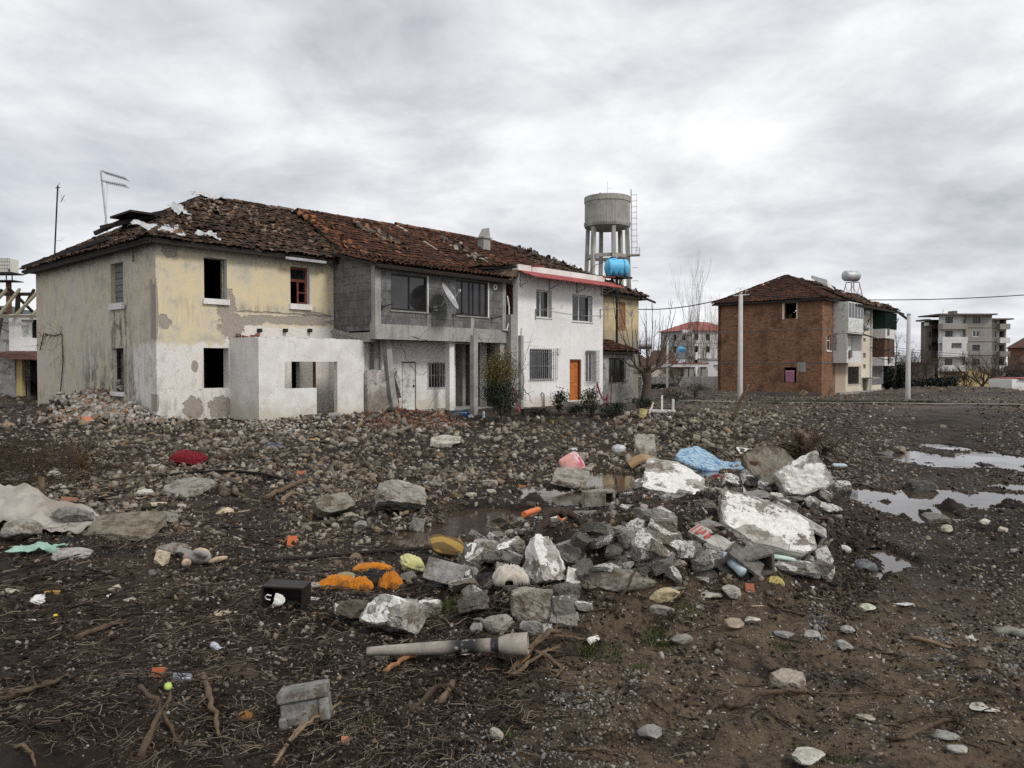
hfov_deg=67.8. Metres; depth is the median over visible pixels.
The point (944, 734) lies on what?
stone
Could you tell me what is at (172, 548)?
stone
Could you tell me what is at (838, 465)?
bottle
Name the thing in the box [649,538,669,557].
concrete chunk
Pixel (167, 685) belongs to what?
ball
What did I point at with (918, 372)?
bare tree
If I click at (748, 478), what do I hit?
concrete chunk
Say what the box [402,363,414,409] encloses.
door
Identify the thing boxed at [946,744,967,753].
stone
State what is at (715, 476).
cloth
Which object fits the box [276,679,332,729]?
kerb block
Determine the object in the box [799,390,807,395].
stone
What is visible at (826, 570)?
concrete chunk
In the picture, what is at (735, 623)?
stone
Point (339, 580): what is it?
cloth
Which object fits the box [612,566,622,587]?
concrete chunk
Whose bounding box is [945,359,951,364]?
window
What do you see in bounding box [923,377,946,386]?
bush
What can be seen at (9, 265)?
water tank
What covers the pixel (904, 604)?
shard
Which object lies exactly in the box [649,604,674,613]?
stone
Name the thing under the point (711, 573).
cloth
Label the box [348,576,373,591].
cloth
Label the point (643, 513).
concrete chunk
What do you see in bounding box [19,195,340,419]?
yellow house
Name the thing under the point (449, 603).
grass
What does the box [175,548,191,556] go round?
stone
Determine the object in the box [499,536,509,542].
concrete chunk
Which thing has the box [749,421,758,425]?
stone
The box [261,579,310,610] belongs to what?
drawer
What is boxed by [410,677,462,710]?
root
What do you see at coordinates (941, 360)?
overhead wire
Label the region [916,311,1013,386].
apartment block
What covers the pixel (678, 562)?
concrete chunk
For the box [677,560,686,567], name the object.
stone
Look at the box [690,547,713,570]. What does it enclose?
concrete chunk
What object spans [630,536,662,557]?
concrete chunk
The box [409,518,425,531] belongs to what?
concrete chunk
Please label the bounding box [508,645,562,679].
root
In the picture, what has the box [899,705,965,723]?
root
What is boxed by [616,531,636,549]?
concrete chunk
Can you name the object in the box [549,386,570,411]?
leafy shrub
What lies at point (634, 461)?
panel
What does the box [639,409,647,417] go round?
bucket
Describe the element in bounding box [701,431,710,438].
stone
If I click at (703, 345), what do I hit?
poplar
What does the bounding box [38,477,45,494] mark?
stake
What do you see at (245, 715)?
cloth
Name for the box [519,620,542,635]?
concrete chunk
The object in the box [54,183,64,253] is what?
aerial mast
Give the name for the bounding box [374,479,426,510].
concrete chunk
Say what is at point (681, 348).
water tank
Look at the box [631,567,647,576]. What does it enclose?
concrete chunk
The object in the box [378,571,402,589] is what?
cloth
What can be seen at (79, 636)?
root
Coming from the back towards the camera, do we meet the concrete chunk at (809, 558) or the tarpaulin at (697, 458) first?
the tarpaulin at (697, 458)
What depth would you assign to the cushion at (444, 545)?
7.67 m
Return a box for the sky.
[0,0,1023,364]
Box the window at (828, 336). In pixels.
[827,335,829,350]
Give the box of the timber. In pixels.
[730,384,749,420]
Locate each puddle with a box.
[373,448,881,549]
[849,486,1023,522]
[865,547,919,579]
[867,443,1023,490]
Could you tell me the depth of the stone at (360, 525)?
9.46 m
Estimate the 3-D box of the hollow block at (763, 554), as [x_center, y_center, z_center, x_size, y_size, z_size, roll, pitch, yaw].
[2.057,1.512,6.489,0.280,0.200,0.200,-11,14,-16]
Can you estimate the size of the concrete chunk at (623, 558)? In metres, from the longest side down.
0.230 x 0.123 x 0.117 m
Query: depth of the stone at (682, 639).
5.50 m
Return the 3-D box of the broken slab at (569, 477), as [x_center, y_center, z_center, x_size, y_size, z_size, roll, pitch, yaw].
[1.003,1.597,13.010,0.589,0.300,0.758,0,1,12]
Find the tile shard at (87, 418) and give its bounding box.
[82,417,92,422]
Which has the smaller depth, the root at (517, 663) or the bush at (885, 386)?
the root at (517, 663)
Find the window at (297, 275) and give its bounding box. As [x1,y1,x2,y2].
[290,267,306,303]
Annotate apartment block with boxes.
[660,321,717,375]
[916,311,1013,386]
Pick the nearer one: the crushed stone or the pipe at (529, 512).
the crushed stone
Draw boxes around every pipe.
[366,632,528,655]
[385,424,412,433]
[521,507,540,516]
[541,392,544,406]
[596,382,608,403]
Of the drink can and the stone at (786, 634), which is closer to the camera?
the drink can
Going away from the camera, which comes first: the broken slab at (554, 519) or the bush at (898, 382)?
the broken slab at (554, 519)
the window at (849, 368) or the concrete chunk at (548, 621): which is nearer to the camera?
the concrete chunk at (548, 621)
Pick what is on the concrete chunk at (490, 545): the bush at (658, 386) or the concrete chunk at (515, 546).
the concrete chunk at (515, 546)
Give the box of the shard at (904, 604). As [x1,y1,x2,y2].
[893,602,913,605]
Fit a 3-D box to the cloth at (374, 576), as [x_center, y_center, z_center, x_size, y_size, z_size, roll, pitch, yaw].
[-1.288,1.797,7.052,0.385,0.180,0.266,0,1,0]
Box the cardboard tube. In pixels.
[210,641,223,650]
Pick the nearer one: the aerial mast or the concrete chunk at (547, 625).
the concrete chunk at (547, 625)
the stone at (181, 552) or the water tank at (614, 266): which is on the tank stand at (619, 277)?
the water tank at (614, 266)
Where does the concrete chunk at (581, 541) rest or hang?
on the concrete chunk at (570, 555)
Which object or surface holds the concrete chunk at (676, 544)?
on the ground at (928, 418)
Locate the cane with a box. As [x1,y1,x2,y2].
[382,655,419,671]
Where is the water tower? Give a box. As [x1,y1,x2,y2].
[584,188,639,287]
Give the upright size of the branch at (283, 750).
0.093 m
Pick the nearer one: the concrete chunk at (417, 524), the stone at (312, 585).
the stone at (312, 585)
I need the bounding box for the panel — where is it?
[627,454,650,468]
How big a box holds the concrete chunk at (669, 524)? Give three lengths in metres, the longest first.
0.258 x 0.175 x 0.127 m
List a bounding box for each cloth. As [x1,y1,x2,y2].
[4,541,67,552]
[47,470,61,477]
[58,536,79,544]
[136,488,153,494]
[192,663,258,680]
[237,711,252,719]
[265,443,282,446]
[317,574,354,589]
[338,572,354,576]
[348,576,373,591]
[352,562,392,571]
[354,568,384,586]
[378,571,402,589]
[474,572,493,585]
[492,563,529,586]
[692,569,718,578]
[712,474,723,478]
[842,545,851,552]
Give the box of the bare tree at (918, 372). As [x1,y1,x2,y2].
[895,347,938,379]
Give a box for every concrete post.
[382,339,397,407]
[470,326,477,414]
[518,330,523,409]
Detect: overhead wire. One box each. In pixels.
[638,296,732,309]
[750,295,1022,299]
[894,347,988,355]
[897,355,990,363]
[898,350,1023,358]
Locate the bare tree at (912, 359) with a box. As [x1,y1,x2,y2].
[893,341,921,372]
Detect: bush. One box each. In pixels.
[476,339,531,419]
[638,382,679,388]
[882,360,913,388]
[882,366,892,389]
[904,378,925,387]
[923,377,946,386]
[932,374,959,386]
[1001,369,1023,376]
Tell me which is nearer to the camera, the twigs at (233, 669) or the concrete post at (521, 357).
the twigs at (233, 669)
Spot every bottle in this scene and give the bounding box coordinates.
[721,550,747,576]
[832,463,848,467]
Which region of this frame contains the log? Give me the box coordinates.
[279,490,294,501]
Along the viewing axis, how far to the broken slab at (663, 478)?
10.52 m
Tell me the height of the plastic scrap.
0.037 m
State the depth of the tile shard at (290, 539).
8.70 m
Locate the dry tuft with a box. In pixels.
[70,440,97,471]
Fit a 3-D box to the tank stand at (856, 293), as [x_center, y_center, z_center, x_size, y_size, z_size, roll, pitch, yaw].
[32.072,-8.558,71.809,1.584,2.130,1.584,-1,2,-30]
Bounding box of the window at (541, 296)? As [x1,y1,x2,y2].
[536,290,547,317]
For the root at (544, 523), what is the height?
0.407 m
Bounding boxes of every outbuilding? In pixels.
[674,356,693,362]
[697,358,717,375]
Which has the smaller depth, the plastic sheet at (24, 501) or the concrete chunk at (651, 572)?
the concrete chunk at (651, 572)
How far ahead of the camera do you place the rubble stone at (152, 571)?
7.38 m
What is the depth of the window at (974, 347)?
139.59 m
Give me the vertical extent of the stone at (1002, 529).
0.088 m
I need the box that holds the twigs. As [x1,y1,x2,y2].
[0,408,1023,767]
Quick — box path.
[679,400,1023,404]
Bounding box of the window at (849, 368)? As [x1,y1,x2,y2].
[848,367,857,383]
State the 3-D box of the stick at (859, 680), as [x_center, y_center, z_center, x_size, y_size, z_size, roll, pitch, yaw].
[2.258,1.910,4.826,0.041,0.092,0.352,-1,2,-33]
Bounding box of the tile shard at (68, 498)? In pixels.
[60,496,77,501]
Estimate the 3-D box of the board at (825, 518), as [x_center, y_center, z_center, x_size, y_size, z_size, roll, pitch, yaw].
[3.416,1.541,8.571,0.160,0.427,2.783,1,2,40]
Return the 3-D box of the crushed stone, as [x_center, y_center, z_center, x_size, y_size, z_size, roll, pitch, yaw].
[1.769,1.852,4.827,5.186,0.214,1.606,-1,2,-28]
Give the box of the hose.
[159,470,291,481]
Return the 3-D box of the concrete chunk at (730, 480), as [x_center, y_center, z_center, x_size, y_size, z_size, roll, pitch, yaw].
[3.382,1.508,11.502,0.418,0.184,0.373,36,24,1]
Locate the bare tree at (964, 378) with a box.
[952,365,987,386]
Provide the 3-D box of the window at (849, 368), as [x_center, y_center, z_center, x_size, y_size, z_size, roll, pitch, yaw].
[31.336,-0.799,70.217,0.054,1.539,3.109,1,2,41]
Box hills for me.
[0,306,32,322]
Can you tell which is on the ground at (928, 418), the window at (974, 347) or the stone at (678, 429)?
the stone at (678, 429)
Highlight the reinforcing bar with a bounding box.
[709,532,729,534]
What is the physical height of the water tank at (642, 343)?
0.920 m
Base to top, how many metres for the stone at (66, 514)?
0.231 m
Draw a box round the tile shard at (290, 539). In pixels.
[287,535,296,545]
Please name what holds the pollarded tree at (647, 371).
on the ground at (928, 418)
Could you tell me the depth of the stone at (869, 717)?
4.46 m
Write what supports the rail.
on the ground at (928, 418)
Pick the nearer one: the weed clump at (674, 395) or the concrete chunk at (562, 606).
the concrete chunk at (562, 606)
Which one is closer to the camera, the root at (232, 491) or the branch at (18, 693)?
the branch at (18, 693)
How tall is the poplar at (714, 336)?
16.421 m
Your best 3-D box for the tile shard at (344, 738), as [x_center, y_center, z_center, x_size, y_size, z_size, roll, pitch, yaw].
[-0.885,1.891,4.047,0.044,0.037,0.030,6,-20,-12]
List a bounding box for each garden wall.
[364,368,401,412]
[638,376,717,391]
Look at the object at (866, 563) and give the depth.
7.70 m
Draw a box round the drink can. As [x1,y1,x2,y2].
[172,672,192,682]
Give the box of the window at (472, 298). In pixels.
[456,280,486,316]
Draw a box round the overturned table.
[651,395,674,412]
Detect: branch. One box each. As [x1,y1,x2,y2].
[0,667,71,703]
[136,690,172,757]
[137,684,182,753]
[191,672,220,736]
[271,717,306,767]
[277,701,341,753]
[609,559,640,613]
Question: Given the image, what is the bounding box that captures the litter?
[78,416,1010,725]
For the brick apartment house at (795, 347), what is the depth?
67.33 m
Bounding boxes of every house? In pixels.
[0,286,36,396]
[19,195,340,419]
[293,208,515,411]
[394,222,625,406]
[499,242,655,402]
[638,355,654,376]
[649,350,676,376]
[711,274,906,396]
[911,362,936,379]
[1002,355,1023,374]
[1006,338,1023,364]
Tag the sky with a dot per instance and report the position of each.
(882, 140)
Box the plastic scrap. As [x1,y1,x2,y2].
[968,634,976,640]
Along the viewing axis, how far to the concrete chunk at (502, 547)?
6.77 m
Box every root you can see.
[12,740,36,767]
[72,618,139,640]
[215,484,246,497]
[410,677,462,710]
[454,566,485,604]
[508,613,561,671]
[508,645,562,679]
[521,507,595,565]
[527,645,573,680]
[553,629,600,639]
[722,687,817,710]
[768,602,817,619]
[817,686,899,694]
[886,717,987,749]
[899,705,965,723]
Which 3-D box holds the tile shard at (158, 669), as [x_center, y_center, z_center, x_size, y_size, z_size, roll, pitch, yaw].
[-2.215,1.807,4.777,0.077,0.059,0.030,6,-20,-12]
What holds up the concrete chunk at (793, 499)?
on the concrete chunk
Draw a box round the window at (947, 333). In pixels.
[945,331,951,336]
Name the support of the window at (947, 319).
in the apartment block at (949, 332)
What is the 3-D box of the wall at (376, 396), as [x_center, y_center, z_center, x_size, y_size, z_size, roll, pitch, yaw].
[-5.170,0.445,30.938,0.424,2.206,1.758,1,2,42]
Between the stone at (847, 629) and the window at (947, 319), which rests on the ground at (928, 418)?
the stone at (847, 629)
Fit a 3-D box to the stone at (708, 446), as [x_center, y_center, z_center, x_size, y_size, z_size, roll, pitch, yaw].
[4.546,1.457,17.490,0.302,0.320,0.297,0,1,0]
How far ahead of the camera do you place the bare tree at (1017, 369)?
76.21 m
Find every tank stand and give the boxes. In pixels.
[0,272,23,313]
[609,275,631,342]
[640,346,646,389]
[844,281,862,296]
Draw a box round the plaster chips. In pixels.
[15,414,1023,765]
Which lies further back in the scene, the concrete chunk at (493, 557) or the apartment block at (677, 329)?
the apartment block at (677, 329)
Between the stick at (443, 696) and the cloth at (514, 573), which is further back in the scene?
the cloth at (514, 573)
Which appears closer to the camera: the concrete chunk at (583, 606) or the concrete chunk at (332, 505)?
the concrete chunk at (583, 606)
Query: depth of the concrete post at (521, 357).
33.97 m
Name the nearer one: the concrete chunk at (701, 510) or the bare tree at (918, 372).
the concrete chunk at (701, 510)
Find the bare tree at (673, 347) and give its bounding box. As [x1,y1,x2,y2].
[644,326,684,357]
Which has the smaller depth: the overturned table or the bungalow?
the overturned table
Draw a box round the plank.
[262,477,307,499]
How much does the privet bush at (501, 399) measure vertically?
3.021 m
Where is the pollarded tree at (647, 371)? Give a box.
[611,297,694,402]
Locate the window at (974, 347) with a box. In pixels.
[972,345,978,350]
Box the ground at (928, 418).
[0,380,1023,767]
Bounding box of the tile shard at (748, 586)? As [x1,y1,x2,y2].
[744,583,754,591]
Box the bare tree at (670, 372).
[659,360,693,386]
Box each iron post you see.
[610,376,611,402]
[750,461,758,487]
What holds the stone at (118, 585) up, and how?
on the ground at (928, 418)
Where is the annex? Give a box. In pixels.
[230,337,363,420]
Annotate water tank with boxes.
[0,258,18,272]
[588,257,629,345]
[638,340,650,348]
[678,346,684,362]
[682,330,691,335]
[841,270,860,280]
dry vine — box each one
[30,321,63,396]
[395,340,429,374]
[399,324,485,351]
[460,329,520,366]
[517,330,549,407]
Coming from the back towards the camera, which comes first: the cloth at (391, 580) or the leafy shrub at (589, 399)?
the leafy shrub at (589, 399)
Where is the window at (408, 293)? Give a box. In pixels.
[391,274,425,311]
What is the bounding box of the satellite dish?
[433,283,460,310]
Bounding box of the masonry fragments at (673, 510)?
[485,473,836,631]
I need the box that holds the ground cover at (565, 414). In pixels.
[475,407,682,423]
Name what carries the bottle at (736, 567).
on the ground at (928, 418)
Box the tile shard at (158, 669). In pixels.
[151,667,165,677]
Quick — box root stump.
[758,413,848,463]
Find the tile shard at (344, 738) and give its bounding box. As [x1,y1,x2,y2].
[341,736,349,741]
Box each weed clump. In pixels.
[528,407,551,414]
[562,404,583,413]
[597,401,626,416]
[625,394,656,409]
[658,389,686,403]
[683,382,705,397]
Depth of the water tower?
107.42 m
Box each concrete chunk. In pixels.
[154,550,170,565]
[313,492,354,518]
[334,599,367,620]
[359,593,428,634]
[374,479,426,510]
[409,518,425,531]
[417,598,441,618]
[448,578,478,592]
[457,590,488,614]
[458,555,482,570]
[461,542,476,564]
[461,584,482,594]
[463,547,488,564]
[464,566,477,577]
[468,529,486,539]
[469,617,483,623]
[473,539,499,550]
[482,480,497,486]
[482,550,505,563]
[483,580,493,589]
[487,531,506,541]
[495,536,525,555]
[495,562,502,569]
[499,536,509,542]
[501,550,522,564]
[502,585,518,590]
[509,541,520,551]
[510,586,552,622]
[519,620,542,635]
[522,534,565,583]
[543,623,552,631]
[545,617,557,627]
[549,582,580,598]
[550,596,575,616]
[550,612,577,627]
[554,539,586,565]
[565,566,579,583]
[567,594,577,606]
[570,532,594,551]
[574,558,593,582]
[574,601,592,611]
[577,452,588,459]
[583,522,609,535]
[590,523,614,548]
[592,563,618,571]
[603,538,618,550]
[604,542,626,559]
[606,554,629,564]
[612,525,628,534]
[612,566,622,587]
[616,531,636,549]
[617,561,634,569]
[619,504,629,512]
[623,551,632,558]
[625,518,644,531]
[627,528,655,550]
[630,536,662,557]
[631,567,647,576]
[632,543,652,561]
[633,507,677,524]
[634,561,659,575]
[638,464,644,472]
[645,507,663,526]
[647,522,678,545]
[649,518,677,532]
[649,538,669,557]
[649,552,674,563]
[650,555,669,564]
[651,551,674,575]
[656,506,672,512]
[664,492,685,500]
[664,565,681,584]
[669,540,685,550]
[672,559,683,566]
[676,489,692,493]
[677,540,701,563]
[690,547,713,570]
[693,499,715,507]
[695,576,709,582]
[697,507,707,514]
[703,543,722,559]
[706,488,721,492]
[713,559,720,568]
[719,500,747,509]
[722,473,746,488]
[727,487,743,492]
[740,469,757,486]
[748,490,771,500]
[757,469,777,490]
[770,492,784,500]
[773,450,834,497]
[775,499,798,511]
[775,560,816,575]
[786,496,804,502]
[800,555,814,561]
[804,496,821,511]
[804,570,820,578]
[810,545,833,564]
[813,558,834,579]
[816,501,842,514]
[818,488,833,502]
[833,480,851,496]
[902,479,938,490]
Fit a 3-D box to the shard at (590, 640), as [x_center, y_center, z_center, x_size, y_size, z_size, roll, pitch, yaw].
[0.604,1.857,5.564,0.046,0.061,0.178,1,2,31]
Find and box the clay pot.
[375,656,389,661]
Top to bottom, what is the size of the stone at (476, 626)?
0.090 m
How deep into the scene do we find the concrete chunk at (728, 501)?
7.31 m
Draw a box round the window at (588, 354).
[585,351,591,381]
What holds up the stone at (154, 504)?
on the ground at (928, 418)
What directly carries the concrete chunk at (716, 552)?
on the concrete chunk at (716, 562)
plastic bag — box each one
[612,444,625,448]
[767,576,784,585]
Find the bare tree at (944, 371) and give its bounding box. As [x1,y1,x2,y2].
[933,363,969,382]
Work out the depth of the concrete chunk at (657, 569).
6.20 m
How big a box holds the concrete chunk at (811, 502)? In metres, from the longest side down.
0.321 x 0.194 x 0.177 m
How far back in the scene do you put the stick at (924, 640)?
5.46 m
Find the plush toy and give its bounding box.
[181,548,227,566]
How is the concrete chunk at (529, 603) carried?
on the ground at (928, 418)
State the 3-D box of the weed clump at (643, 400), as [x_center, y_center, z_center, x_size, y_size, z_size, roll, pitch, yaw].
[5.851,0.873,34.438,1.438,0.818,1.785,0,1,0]
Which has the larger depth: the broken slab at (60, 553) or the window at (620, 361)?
the window at (620, 361)
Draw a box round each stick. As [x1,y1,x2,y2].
[338,724,364,745]
[437,679,454,704]
[565,747,646,766]
[843,676,891,695]
[909,635,950,649]
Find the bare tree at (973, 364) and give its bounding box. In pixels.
[948,342,1022,385]
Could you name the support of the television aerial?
attached to the yellow house at (152, 320)
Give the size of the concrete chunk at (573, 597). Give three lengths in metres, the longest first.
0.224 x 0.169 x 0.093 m
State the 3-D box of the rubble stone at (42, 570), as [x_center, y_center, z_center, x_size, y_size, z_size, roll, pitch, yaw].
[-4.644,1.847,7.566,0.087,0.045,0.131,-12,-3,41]
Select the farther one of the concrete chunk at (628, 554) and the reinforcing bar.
the reinforcing bar
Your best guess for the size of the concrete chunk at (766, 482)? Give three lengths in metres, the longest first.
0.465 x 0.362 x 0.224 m
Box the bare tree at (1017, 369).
[999,351,1023,376]
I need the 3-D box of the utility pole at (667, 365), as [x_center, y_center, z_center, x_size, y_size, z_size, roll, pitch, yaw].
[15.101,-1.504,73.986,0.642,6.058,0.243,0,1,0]
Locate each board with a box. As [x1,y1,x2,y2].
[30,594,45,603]
[804,516,849,520]
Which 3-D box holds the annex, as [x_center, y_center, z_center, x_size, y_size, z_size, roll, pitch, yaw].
[-8.139,-0.089,29.345,2.236,3.317,4.569,1,2,42]
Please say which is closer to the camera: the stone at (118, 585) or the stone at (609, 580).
the stone at (609, 580)
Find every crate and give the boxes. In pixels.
[451,411,468,416]
[521,408,535,414]
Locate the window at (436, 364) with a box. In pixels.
[429,363,443,386]
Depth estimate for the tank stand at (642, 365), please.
79.56 m
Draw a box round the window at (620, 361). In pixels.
[609,358,621,380]
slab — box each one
[51,547,92,561]
[82,511,166,540]
[162,477,217,497]
[430,435,460,446]
[550,510,600,523]
[551,466,589,488]
[634,433,655,457]
[642,457,704,498]
[645,527,683,541]
[717,489,816,559]
[741,446,793,491]
[776,501,826,544]
[919,512,950,522]
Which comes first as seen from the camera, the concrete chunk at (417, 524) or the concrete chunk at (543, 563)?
the concrete chunk at (543, 563)
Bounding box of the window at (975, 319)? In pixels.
[973,317,979,322]
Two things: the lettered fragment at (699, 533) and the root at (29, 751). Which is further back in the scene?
the lettered fragment at (699, 533)
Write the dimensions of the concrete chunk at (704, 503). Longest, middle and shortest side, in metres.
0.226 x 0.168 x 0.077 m
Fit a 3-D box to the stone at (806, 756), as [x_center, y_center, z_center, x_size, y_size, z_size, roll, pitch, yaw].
[1.479,1.859,3.812,0.171,0.056,0.130,-1,2,-27]
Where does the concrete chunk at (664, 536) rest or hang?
on the ground at (928, 418)
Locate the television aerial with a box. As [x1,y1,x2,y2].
[100,170,129,232]
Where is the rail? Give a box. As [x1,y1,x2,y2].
[261,546,431,562]
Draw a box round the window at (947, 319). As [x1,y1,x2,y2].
[945,317,952,322]
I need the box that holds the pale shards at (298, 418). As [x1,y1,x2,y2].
[217,413,367,432]
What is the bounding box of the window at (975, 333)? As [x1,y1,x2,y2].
[973,331,979,336]
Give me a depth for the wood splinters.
7.54 m
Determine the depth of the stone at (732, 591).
6.09 m
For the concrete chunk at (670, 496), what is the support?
on the ground at (928, 418)
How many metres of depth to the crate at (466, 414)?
28.64 m
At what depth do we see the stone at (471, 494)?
11.37 m
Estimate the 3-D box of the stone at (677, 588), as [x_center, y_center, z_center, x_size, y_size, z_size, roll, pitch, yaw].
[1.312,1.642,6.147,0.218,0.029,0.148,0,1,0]
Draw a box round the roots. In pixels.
[0,480,1023,767]
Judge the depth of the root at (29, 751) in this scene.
3.65 m
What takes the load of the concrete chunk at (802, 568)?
on the ground at (928, 418)
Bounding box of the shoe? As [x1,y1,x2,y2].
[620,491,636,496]
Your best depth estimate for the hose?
13.69 m
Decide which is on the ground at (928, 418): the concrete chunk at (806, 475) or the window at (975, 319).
the concrete chunk at (806, 475)
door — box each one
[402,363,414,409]
[570,361,577,399]
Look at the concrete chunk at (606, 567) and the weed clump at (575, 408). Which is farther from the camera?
the weed clump at (575, 408)
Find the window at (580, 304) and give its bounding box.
[572,295,588,321]
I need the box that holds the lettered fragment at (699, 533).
[687,524,734,551]
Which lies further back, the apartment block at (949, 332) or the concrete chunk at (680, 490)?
the apartment block at (949, 332)
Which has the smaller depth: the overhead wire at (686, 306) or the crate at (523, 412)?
the crate at (523, 412)
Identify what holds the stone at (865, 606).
on the ground at (928, 418)
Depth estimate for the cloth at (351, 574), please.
7.18 m
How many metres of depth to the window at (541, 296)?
37.10 m
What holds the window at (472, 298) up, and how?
in the grey block house at (389, 279)
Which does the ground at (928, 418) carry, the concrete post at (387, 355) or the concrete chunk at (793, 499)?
the concrete post at (387, 355)
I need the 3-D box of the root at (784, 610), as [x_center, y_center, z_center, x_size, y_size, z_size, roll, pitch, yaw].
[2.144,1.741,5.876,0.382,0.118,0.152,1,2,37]
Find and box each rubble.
[0,385,1023,600]
[0,406,1007,767]
[3,387,189,426]
[234,406,474,429]
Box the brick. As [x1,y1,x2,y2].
[92,413,100,419]
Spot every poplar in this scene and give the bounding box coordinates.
[670,248,710,375]
[681,321,697,362]
[696,313,712,362]
[701,298,719,357]
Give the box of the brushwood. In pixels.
[0,416,159,487]
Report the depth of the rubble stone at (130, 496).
11.37 m
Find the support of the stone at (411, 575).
on the ground at (928, 418)
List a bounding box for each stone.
[0,519,43,539]
[4,588,19,592]
[37,567,49,572]
[51,506,95,522]
[107,584,121,592]
[123,597,135,601]
[127,493,133,498]
[148,569,156,574]
[149,502,167,506]
[154,543,188,554]
[159,511,178,523]
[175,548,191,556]
[214,610,231,616]
[216,507,233,515]
[311,582,321,586]
[341,512,358,518]
[348,437,357,441]
[350,552,361,558]
[353,520,366,529]
[380,602,1023,767]
[399,571,417,580]
[463,492,476,497]
[470,623,482,633]
[483,614,513,634]
[486,489,495,494]
[490,727,503,739]
[583,567,656,591]
[594,451,609,461]
[630,477,647,492]
[637,724,661,738]
[649,587,679,602]
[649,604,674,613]
[668,633,692,645]
[669,586,685,590]
[675,427,684,432]
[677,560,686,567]
[692,434,700,442]
[693,519,726,528]
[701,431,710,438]
[701,592,721,597]
[702,441,717,452]
[719,431,726,437]
[721,584,740,598]
[724,618,744,628]
[745,616,760,623]
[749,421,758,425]
[769,668,806,692]
[772,630,794,639]
[791,747,824,765]
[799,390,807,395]
[804,630,820,637]
[833,639,853,649]
[840,625,854,633]
[856,714,875,720]
[858,603,875,611]
[892,446,905,452]
[933,729,960,740]
[941,524,952,532]
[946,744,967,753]
[969,702,999,711]
[978,519,989,524]
[991,625,1023,637]
[998,526,1007,532]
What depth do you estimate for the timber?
25.13 m
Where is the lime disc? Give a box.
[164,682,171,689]
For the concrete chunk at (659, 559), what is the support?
on the concrete chunk at (651, 572)
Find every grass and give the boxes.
[356,572,912,765]
[736,399,965,404]
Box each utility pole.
[666,337,670,387]
[733,287,749,402]
[905,313,913,401]
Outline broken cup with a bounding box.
[264,593,284,606]
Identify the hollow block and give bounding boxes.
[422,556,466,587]
[581,488,614,506]
[716,542,763,582]
[743,543,774,578]
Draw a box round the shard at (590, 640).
[587,635,599,644]
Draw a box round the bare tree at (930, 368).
[902,348,945,378]
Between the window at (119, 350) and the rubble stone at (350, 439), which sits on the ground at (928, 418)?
the rubble stone at (350, 439)
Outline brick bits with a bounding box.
[87,429,851,752]
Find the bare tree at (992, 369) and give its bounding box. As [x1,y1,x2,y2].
[969,346,1023,383]
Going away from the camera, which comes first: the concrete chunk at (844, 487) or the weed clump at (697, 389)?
the concrete chunk at (844, 487)
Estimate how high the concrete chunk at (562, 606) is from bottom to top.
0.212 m
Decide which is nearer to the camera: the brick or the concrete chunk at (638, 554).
the concrete chunk at (638, 554)
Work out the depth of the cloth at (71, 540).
8.30 m
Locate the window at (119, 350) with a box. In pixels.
[117,348,123,390]
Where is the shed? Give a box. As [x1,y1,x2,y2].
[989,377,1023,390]
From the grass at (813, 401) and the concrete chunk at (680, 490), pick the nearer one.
the concrete chunk at (680, 490)
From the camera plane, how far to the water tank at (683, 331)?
137.90 m
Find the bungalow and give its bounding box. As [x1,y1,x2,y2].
[659,363,708,376]
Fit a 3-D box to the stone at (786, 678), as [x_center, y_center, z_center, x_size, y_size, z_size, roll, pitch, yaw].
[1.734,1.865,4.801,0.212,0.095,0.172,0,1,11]
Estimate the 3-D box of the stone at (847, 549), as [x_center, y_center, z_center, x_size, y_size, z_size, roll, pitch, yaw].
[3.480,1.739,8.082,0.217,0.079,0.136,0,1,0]
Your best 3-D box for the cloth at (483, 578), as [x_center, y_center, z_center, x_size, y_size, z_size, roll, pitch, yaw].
[-0.201,1.651,6.450,0.266,0.122,0.128,0,1,0]
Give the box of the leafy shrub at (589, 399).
[575,386,606,413]
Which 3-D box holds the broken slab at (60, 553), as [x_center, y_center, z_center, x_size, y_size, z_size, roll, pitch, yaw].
[-4.529,1.762,7.859,0.356,0.126,0.253,0,1,-11]
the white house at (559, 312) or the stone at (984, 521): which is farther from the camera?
the white house at (559, 312)
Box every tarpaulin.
[674,446,743,470]
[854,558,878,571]
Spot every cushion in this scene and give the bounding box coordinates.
[168,449,207,465]
[400,553,424,573]
[429,534,463,556]
[559,451,584,468]
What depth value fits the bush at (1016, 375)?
72.07 m
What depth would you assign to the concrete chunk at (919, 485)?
12.62 m
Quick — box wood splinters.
[6,405,1023,764]
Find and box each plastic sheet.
[0,483,99,533]
[130,219,185,235]
[167,202,191,215]
[191,191,227,199]
[194,230,220,240]
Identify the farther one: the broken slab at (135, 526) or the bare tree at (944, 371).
the bare tree at (944, 371)
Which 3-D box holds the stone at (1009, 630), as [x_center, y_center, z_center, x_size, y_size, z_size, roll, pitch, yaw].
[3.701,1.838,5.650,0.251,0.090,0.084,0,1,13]
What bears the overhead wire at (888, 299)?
attached to the utility pole at (740, 356)
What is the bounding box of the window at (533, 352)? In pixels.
[530,349,547,378]

